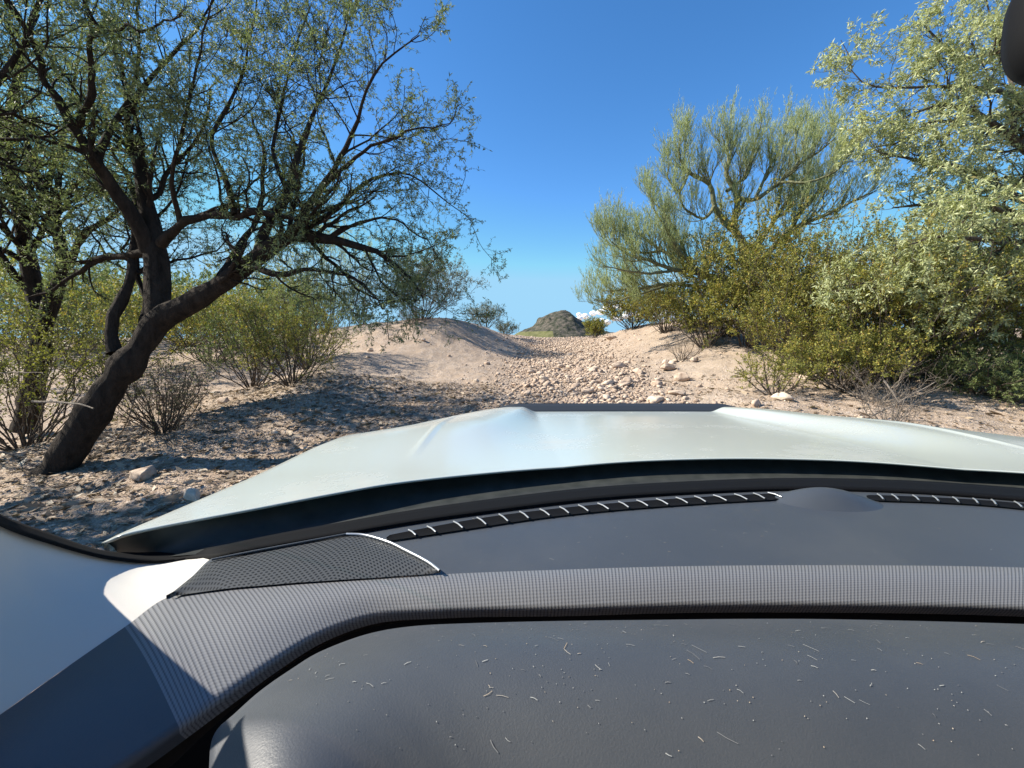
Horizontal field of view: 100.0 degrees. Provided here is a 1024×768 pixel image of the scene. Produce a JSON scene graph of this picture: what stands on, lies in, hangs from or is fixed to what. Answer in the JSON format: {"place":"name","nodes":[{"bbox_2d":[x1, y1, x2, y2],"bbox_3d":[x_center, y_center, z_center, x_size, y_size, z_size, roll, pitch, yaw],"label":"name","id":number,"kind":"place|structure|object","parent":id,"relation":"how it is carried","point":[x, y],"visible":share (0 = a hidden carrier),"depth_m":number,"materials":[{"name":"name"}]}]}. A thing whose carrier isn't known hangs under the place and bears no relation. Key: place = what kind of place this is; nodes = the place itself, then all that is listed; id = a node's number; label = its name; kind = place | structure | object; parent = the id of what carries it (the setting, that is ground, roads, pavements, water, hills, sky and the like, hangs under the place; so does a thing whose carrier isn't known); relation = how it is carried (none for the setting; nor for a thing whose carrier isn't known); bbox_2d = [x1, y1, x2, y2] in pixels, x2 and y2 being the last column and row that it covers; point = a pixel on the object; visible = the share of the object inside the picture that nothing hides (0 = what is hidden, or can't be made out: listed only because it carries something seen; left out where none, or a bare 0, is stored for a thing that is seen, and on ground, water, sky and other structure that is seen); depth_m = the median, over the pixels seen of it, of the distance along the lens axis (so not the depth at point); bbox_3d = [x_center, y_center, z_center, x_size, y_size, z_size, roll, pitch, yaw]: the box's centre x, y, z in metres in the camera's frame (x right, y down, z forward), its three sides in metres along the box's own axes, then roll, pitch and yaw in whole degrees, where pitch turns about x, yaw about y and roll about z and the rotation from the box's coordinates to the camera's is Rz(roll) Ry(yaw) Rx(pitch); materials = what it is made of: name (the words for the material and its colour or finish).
{"place":"outdoors","nodes":[
{"label":"outdoors","id":0,"kind":"place"},
{"bbox_2d":[0,317,1023,696],"bbox_3d":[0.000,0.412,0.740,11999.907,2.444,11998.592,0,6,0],"label":"ground","id":1,"kind":"structure","parent":0,"point":[428,359],"depth_m":6.94,"materials":[{"name":"beige sand"}]},
{"bbox_2d":[0,450,32,454],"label":"dead branch","id":2,"kind":"object","parent":1,"relation":"on","point":[3,452],"visible":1,"depth_m":3.99,"materials":[{"name":"grey wood"}]},
{"bbox_2d":[0,371,43,373],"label":"dead branch","id":3,"kind":"object","parent":1,"relation":"on","point":[19,372],"visible":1,"depth_m":4.33,"materials":[{"name":"grey wood"}]},
{"bbox_2d":[0,238,112,351],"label":"creosote bush","id":4,"kind":"object","parent":1,"relation":"on","point":[13,260],"visible":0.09,"depth_m":13.98,"materials":[{"name":"green plant"}]},
{"bbox_2d":[31,400,93,408],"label":"dead branch","id":5,"kind":"object","parent":1,"relation":"on","point":[49,401],"visible":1,"depth_m":4.14,"materials":[{"name":"grey wood"}]},
{"bbox_2d":[0,265,138,354],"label":"desert bush","id":6,"kind":"object","parent":1,"relation":"on","point":[80,300],"visible":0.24,"depth_m":12.71,"materials":[{"name":"green plant"}]},
{"bbox_2d":[0,229,142,343],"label":"green bush","id":7,"kind":"object","parent":1,"relation":"on","point":[99,266],"visible":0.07,"depth_m":16.02,"materials":[{"name":"green plant"}]},
{"bbox_2d":[0,290,154,451],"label":"creosote bush","id":8,"kind":"object","parent":1,"relation":"on","point":[32,362],"visible":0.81,"depth_m":5.61,"materials":[{"name":"green plant"}]},
{"bbox_2d":[1,265,183,348],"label":"desert bush","id":9,"kind":"object","parent":1,"relation":"on","point":[113,275],"visible":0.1,"depth_m":14.00,"materials":[{"name":"green plant"}]},
{"bbox_2d":[0,0,196,269],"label":"mesquite tree","id":10,"kind":"object","parent":1,"relation":"on","point":[6,70],"visible":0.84,"depth_m":3.90,"materials":[{"name":"green plant"}]},
{"bbox_2d":[0,0,200,433],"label":"mesquite tree","id":11,"kind":"object","parent":1,"relation":"on","point":[30,278],"visible":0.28,"depth_m":6.21,"materials":[{"name":"green plant"}]},
{"bbox_2d":[0,263,231,379],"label":"creosote bush","id":12,"kind":"object","parent":1,"relation":"on","point":[97,317],"visible":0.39,"depth_m":9.14,"materials":[{"name":"green plant"}]},
{"bbox_2d":[117,389,135,437],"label":"dead branch","id":13,"kind":"object","parent":1,"relation":"on","point":[128,418],"visible":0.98,"depth_m":4.96,"materials":[{"name":"grey wood"}]},
{"bbox_2d":[129,465,157,481],"bbox_3d":[-3.702,0.904,4.299,0.214,0.139,0.230,-2,17,-1],"label":"rock","id":14,"kind":"object","parent":1,"relation":"on","point":[142,474],"visible":0.91,"depth_m":4.25,"materials":[{"name":"beige stone"}]},
{"bbox_2d":[72,349,222,436],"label":"bare shrub","id":15,"kind":"object","parent":1,"relation":"on","point":[177,407],"visible":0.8,"depth_m":5.26,"materials":[{"name":"brown plant"}]},
{"bbox_2d":[74,266,236,338],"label":"creosote bush","id":16,"kind":"object","parent":1,"relation":"on","point":[115,269],"visible":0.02,"depth_m":18.48,"materials":[{"name":"green plant"}]},
{"bbox_2d":[90,268,271,347],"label":"desert bush","id":17,"kind":"object","parent":1,"relation":"on","point":[193,281],"visible":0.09,"depth_m":12.96,"materials":[{"name":"green plant"}]},
{"bbox_2d":[183,488,200,501],"bbox_3d":[-2.847,0.992,3.820,0.122,0.125,0.194,-4,7,-30],"label":"rock","id":18,"kind":"object","parent":1,"relation":"on","point":[192,494],"visible":0.86,"depth_m":3.78,"materials":[{"name":"grey stone"}]},
{"bbox_2d":[121,276,285,362],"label":"creosote bush","id":19,"kind":"object","parent":1,"relation":"on","point":[185,333],"visible":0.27,"depth_m":10.66,"materials":[{"name":"green plant"}]},
{"bbox_2d":[142,268,275,335],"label":"green bush","id":20,"kind":"object","parent":1,"relation":"on","point":[178,281],"visible":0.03,"depth_m":19.56,"materials":[{"name":"green plant"}]},
{"bbox_2d":[217,397,229,403],"bbox_3d":[-4.882,0.285,7.283,0.196,0.136,0.177,-10,3,18],"label":"rock","id":21,"kind":"object","parent":1,"relation":"on","point":[220,400],"visible":0.78,"depth_m":7.23,"materials":[{"name":"beige stone"}]},
{"bbox_2d":[173,283,295,350],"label":"desert bush","id":22,"kind":"object","parent":1,"relation":"on","point":[226,298],"visible":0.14,"depth_m":12.25,"materials":[{"name":"green plant"}]},
{"bbox_2d":[180,299,316,388],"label":"green bush","id":23,"kind":"object","parent":1,"relation":"on","point":[254,381],"visible":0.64,"depth_m":7.94,"materials":[{"name":"green plant"}]},
{"bbox_2d":[0,0,511,476],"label":"mesquite tree","id":24,"kind":"object","parent":1,"relation":"on","point":[162,314],"visible":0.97,"depth_m":4.30,"materials":[{"name":"green plant"}]},
{"bbox_2d":[199,252,318,334],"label":"creosote bush","id":25,"kind":"object","parent":1,"relation":"on","point":[246,280],"visible":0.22,"depth_m":16.00,"materials":[{"name":"green plant"}]},
{"bbox_2d":[200,297,356,386],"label":"green bush","id":26,"kind":"object","parent":1,"relation":"on","point":[267,345],"visible":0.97,"depth_m":7.23,"materials":[{"name":"green plant"}]},
{"bbox_2d":[229,274,338,325],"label":"desert bush","id":27,"kind":"object","parent":1,"relation":"on","point":[264,285],"visible":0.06,"depth_m":17.93,"materials":[{"name":"green plant"}]},
{"bbox_2d":[220,274,377,369],"bbox_3d":[-4.628,-1.341,9.430,2.764,2.090,2.692,1,6,9],"label":"green bush","id":28,"kind":"object","parent":1,"relation":"on","point":[282,289],"visible":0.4,"depth_m":9.37,"materials":[{"name":"green plant"}]},
{"bbox_2d":[234,187,394,330],"bbox_3d":[-6.247,-4.269,14.746,5.145,4.919,4.766,0,6,0],"label":"green bush","id":29,"kind":"object","parent":1,"relation":"on","point":[341,257],"visible":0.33,"depth_m":14.44,"materials":[{"name":"green plant"}]},
{"bbox_2d":[336,264,385,324],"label":"grey bush","id":30,"kind":"object","parent":1,"relation":"on","point":[364,302],"visible":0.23,"depth_m":15.74,"materials":[{"name":"green plant"}]},
{"bbox_2d":[396,303,424,323],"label":"dry tussock","id":31,"kind":"object","parent":1,"relation":"on","point":[405,318],"visible":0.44,"depth_m":13.36,"materials":[{"name":"grey plant"}]},
{"bbox_2d":[363,235,489,320],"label":"grey bush","id":32,"kind":"object","parent":1,"relation":"on","point":[433,296],"visible":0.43,"depth_m":13.88,"materials":[{"name":"green plant"}]},
{"bbox_2d":[462,300,505,328],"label":"grey bush","id":33,"kind":"object","parent":1,"relation":"on","point":[473,311],"visible":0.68,"depth_m":17.18,"materials":[{"name":"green plant"}]},
{"bbox_2d":[492,319,519,335],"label":"grey bush","id":34,"kind":"object","parent":1,"relation":"on","point":[502,328],"visible":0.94,"depth_m":18.20,"materials":[{"name":"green plant"}]},
{"bbox_2d":[0,0,1023,767],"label":"off road vehicle","id":35,"kind":"object","parent":1,"relation":"on","point":[208,630],"visible":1,"depth_m":0.38,"materials":[{"name":"white paint"}]},
{"bbox_2d":[298,510,1022,756],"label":"dust","id":36,"kind":"object","parent":35,"relation":"on","point":[687,673],"visible":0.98,"depth_m":0.24,"materials":[{"name":"grey"}]},
{"bbox_2d":[0,370,1023,547],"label":"leaf litter","id":37,"kind":"object","parent":1,"relation":"on","point":[31,506],"visible":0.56,"depth_m":5.28,"materials":[{"name":"brown plant"}]},
{"bbox_2d":[539,376,548,379],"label":"rock","id":38,"kind":"object","parent":1,"relation":"on","point":[543,377],"visible":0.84,"depth_m":8.62,"materials":[{"name":"beige stone"}]},
{"bbox_2d":[543,381,550,386],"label":"rock","id":39,"kind":"object","parent":1,"relation":"on","point":[546,384],"visible":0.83,"depth_m":8.02,"materials":[{"name":"beige stone"}]},
{"bbox_2d":[575,367,583,370],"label":"rock","id":40,"kind":"object","parent":1,"relation":"on","point":[579,369],"visible":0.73,"depth_m":9.85,"materials":[{"name":"beige stone"}]},
{"bbox_2d":[584,388,593,392],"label":"rock","id":41,"kind":"object","parent":1,"relation":"on","point":[590,390],"visible":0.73,"depth_m":7.45,"materials":[{"name":"beige stone"}]},
{"bbox_2d":[581,316,608,337],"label":"creosote bush","id":42,"kind":"object","parent":1,"relation":"on","point":[593,325],"visible":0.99,"depth_m":17.68,"materials":[{"name":"green plant"}]},
{"bbox_2d":[603,380,613,384],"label":"rock","id":43,"kind":"object","parent":1,"relation":"on","point":[609,382],"visible":0.76,"depth_m":8.18,"materials":[{"name":"beige stone"}]},
{"bbox_2d":[604,335,616,339],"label":"rock","id":44,"kind":"object","parent":1,"relation":"on","point":[610,337],"visible":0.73,"depth_m":14.60,"materials":[{"name":"beige stone"}]},
{"bbox_2d":[612,362,625,367],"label":"rock","id":45,"kind":"object","parent":1,"relation":"on","point":[618,364],"visible":0.82,"depth_m":9.71,"materials":[{"name":"beige stone"}]},
{"bbox_2d":[620,382,630,386],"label":"rock","id":46,"kind":"object","parent":1,"relation":"on","point":[625,384],"visible":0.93,"depth_m":8.02,"materials":[{"name":"beige stone"}]},
{"bbox_2d":[623,377,631,382],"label":"rock","id":47,"kind":"object","parent":1,"relation":"on","point":[627,379],"visible":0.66,"depth_m":8.24,"materials":[{"name":"beige stone"}]},
{"bbox_2d":[593,282,662,328],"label":"creosote bush","id":48,"kind":"object","parent":1,"relation":"on","point":[613,314],"visible":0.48,"depth_m":15.21,"materials":[{"name":"green plant"}]},
{"bbox_2d":[632,368,643,373],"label":"rock","id":49,"kind":"object","parent":1,"relation":"on","point":[637,370],"visible":0.85,"depth_m":9.10,"materials":[{"name":"beige stone"}]},
{"bbox_2d":[647,395,664,402],"bbox_3d":[2.347,0.254,7.048,0.271,0.106,0.237,-5,8,-41],"label":"rock","id":50,"kind":"object","parent":1,"relation":"on","point":[657,399],"visible":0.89,"depth_m":6.97,"materials":[{"name":"beige stone"}]},
{"bbox_2d":[650,380,662,385],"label":"rock","id":51,"kind":"object","parent":1,"relation":"on","point":[655,382],"visible":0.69,"depth_m":8.03,"materials":[{"name":"beige stone"}]},
{"bbox_2d":[626,273,707,332],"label":"creosote bush","id":52,"kind":"object","parent":1,"relation":"on","point":[656,294],"visible":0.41,"depth_m":12.70,"materials":[{"name":"green plant"}]},
{"bbox_2d":[660,363,676,370],"bbox_3d":[3.372,-0.359,9.261,0.319,0.156,0.265,15,-15,-30],"label":"rock","id":53,"kind":"object","parent":1,"relation":"on","point":[667,366],"visible":0.97,"depth_m":9.19,"materials":[{"name":"beige stone"}]},
{"bbox_2d":[668,390,685,395],"bbox_3d":[2.806,0.163,7.308,0.291,0.119,0.244,2,6,18],"label":"rock","id":54,"kind":"object","parent":1,"relation":"on","point":[677,392],"visible":0.84,"depth_m":7.24,"materials":[{"name":"beige stone"}]},
{"bbox_2d":[674,372,689,380],"bbox_3d":[3.329,-0.124,8.444,0.197,0.222,0.300,-2,6,-16],"label":"rock","id":55,"kind":"object","parent":1,"relation":"on","point":[681,376],"visible":0.88,"depth_m":8.40,"materials":[{"name":"beige stone"}]},
{"bbox_2d":[663,335,708,360],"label":"bare shrub","id":56,"kind":"object","parent":1,"relation":"on","point":[684,353],"visible":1,"depth_m":9.92,"materials":[{"name":"grey plant"}]},
{"bbox_2d":[690,357,698,361],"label":"rock","id":57,"kind":"object","parent":1,"relation":"on","point":[694,359],"visible":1,"depth_m":9.65,"materials":[{"name":"beige stone"}]},
{"bbox_2d":[651,265,771,350],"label":"creosote bush","id":58,"kind":"object","parent":1,"relation":"on","point":[706,314],"visible":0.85,"depth_m":10.30,"materials":[{"name":"green plant"}]},
{"bbox_2d":[571,85,901,331],"bbox_3d":[5.665,-4.713,11.390,8.339,6.911,3.349,0,6,0],"label":"palo verde tree","id":59,"kind":"object","parent":1,"relation":"on","point":[802,185],"visible":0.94,"depth_m":11.06,"materials":[{"name":"green plant"}]},
{"bbox_2d":[661,216,811,336],"bbox_3d":[5.614,-2.773,11.154,3.360,3.101,3.078,0,6,0],"label":"creosote bush","id":60,"kind":"object","parent":1,"relation":"on","point":[713,264],"visible":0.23,"depth_m":10.95,"materials":[{"name":"green plant"}]},
{"bbox_2d":[751,399,760,406],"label":"rock","id":61,"kind":"object","parent":1,"relation":"on","point":[756,403],"visible":0.96,"depth_m":6.10,"materials":[{"name":"beige stone"}]},
{"bbox_2d":[684,175,841,348],"bbox_3d":[5.661,-2.806,10.014,3.391,3.966,3.449,0,6,0],"label":"creosote bush","id":62,"kind":"object","parent":1,"relation":"on","point":[705,265],"visible":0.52,"depth_m":9.66,"materials":[{"name":"green plant"}]},
{"bbox_2d":[727,341,836,395],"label":"creosote sprig","id":63,"kind":"object","parent":1,"relation":"on","point":[798,367],"visible":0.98,"depth_m":6.70,"materials":[{"name":"green plant"}]},
{"bbox_2d":[771,392,793,400],"bbox_3d":[4.013,0.180,6.374,0.143,0.113,0.313,-18,22,-38],"label":"rock","id":64,"kind":"object","parent":1,"relation":"on","point":[783,396],"visible":0.97,"depth_m":6.33,"materials":[{"name":"beige stone"}]},
{"bbox_2d":[706,223,877,356],"bbox_3d":[6.045,-1.945,9.210,2.936,2.746,2.779,-3,7,-29],"label":"creosote bush","id":65,"kind":"object","parent":1,"relation":"on","point":[751,288],"visible":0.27,"depth_m":8.99,"materials":[{"name":"green plant"}]},
{"bbox_2d":[714,253,909,372],"bbox_3d":[5.452,-1.293,7.966,2.677,2.238,2.613,-2,6,-16],"label":"creosote bush","id":66,"kind":"object","parent":1,"relation":"on","point":[786,325],"visible":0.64,"depth_m":7.97,"materials":[{"name":"green plant"}]},
{"bbox_2d":[722,180,983,361],"bbox_3d":[6.201,-2.171,8.518,3.782,3.555,3.984,0,6,0],"label":"creosote bush","id":67,"kind":"object","parent":1,"relation":"on","point":[816,249],"visible":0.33,"depth_m":8.22,"materials":[{"name":"green plant"}]},
{"bbox_2d":[775,311,950,392],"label":"creosote bush","id":68,"kind":"object","parent":1,"relation":"on","point":[831,348],"visible":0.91,"depth_m":6.51,"materials":[{"name":"green plant"}]},
{"bbox_2d":[770,232,967,363],"bbox_3d":[6.458,-1.502,8.032,2.938,2.547,2.954,0,6,0],"label":"creosote bush","id":69,"kind":"object","parent":1,"relation":"on","point":[895,303],"visible":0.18,"depth_m":7.59,"materials":[{"name":"green plant"}]},
{"bbox_2d":[813,354,958,405],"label":"bare shrub","id":70,"kind":"object","parent":1,"relation":"on","point":[870,385],"visible":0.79,"depth_m":6.11,"materials":[{"name":"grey plant"}]},
{"bbox_2d":[883,380,899,420],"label":"dead branch","id":71,"kind":"object","parent":1,"relation":"on","point":[885,382],"visible":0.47,"depth_m":5.24,"materials":[{"name":"grey wood"}]},
{"bbox_2d":[762,197,1023,384],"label":"creosote bush","id":72,"kind":"object","parent":1,"relation":"on","point":[887,318],"visible":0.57,"depth_m":6.40,"materials":[{"name":"green plant"}]},
{"bbox_2d":[848,372,947,424],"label":"bare shrub","id":73,"kind":"object","parent":1,"relation":"on","point":[892,417],"visible":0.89,"depth_m":5.03,"materials":[{"name":"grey plant"}]},
{"bbox_2d":[867,382,934,418],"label":"dead branch","id":74,"kind":"object","parent":1,"relation":"on","point":[900,401],"visible":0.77,"depth_m":5.43,"materials":[{"name":"brown wood"}]},
{"bbox_2d":[800,0,1023,342],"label":"mesquite tree","id":75,"kind":"object","parent":1,"relation":"on","point":[969,200],"visible":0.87,"depth_m":6.93,"materials":[{"name":"green plant"}]},
{"bbox_2d":[851,268,1023,381],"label":"creosote bush","id":76,"kind":"object","parent":1,"relation":"on","point":[1006,326],"visible":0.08,"depth_m":6.92,"materials":[{"name":"green plant"}]},
{"bbox_2d":[870,245,1023,381],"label":"creosote bush","id":77,"kind":"object","parent":1,"relation":"on","point":[1020,341],"visible":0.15,"depth_m":6.95,"materials":[{"name":"green plant"}]},
{"bbox_2d":[896,330,1023,405],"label":"mesquite sapling","id":78,"kind":"object","parent":1,"relation":"on","point":[978,364],"visible":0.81,"depth_m":6.39,"materials":[{"name":"green plant"}]},
{"bbox_2d":[949,364,1023,408],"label":"mesquite sapling","id":79,"kind":"object","parent":1,"relation":"on","point":[1002,389],"visible":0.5,"depth_m":6.31,"materials":[{"name":"green plant"}]},
{"bbox_2d":[961,248,1023,373],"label":"creosote bush","id":80,"kind":"object","parent":1,"relation":"on","point":[1010,336],"visible":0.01,"depth_m":8.11,"materials":[{"name":"green plant"}]},
{"bbox_2d":[0,317,1023,541],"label":"gravel","id":81,"kind":"structure","parent":0,"point":[584,365],"depth_m":7.81,"materials":[{"name":"beige gravel"}]},
{"bbox_2d":[0,0,1023,337],"label":"sky","id":82,"kind":"structure","parent":0,"point":[570,95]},
{"bbox_2d":[515,310,612,337],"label":"butte hill","id":83,"kind":"structure","parent":0,"point":[562,323],"depth_m":817.96,"materials":[{"name":"grey stone"}]},
{"bbox_2d":[576,306,683,324],"bbox_3d":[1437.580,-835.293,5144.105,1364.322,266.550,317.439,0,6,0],"label":"cloud","id":84,"kind":"structure","parent":0,"point":[580,316],"depth_m":5113.89,"materials":[{"name":"white"}]}
]}

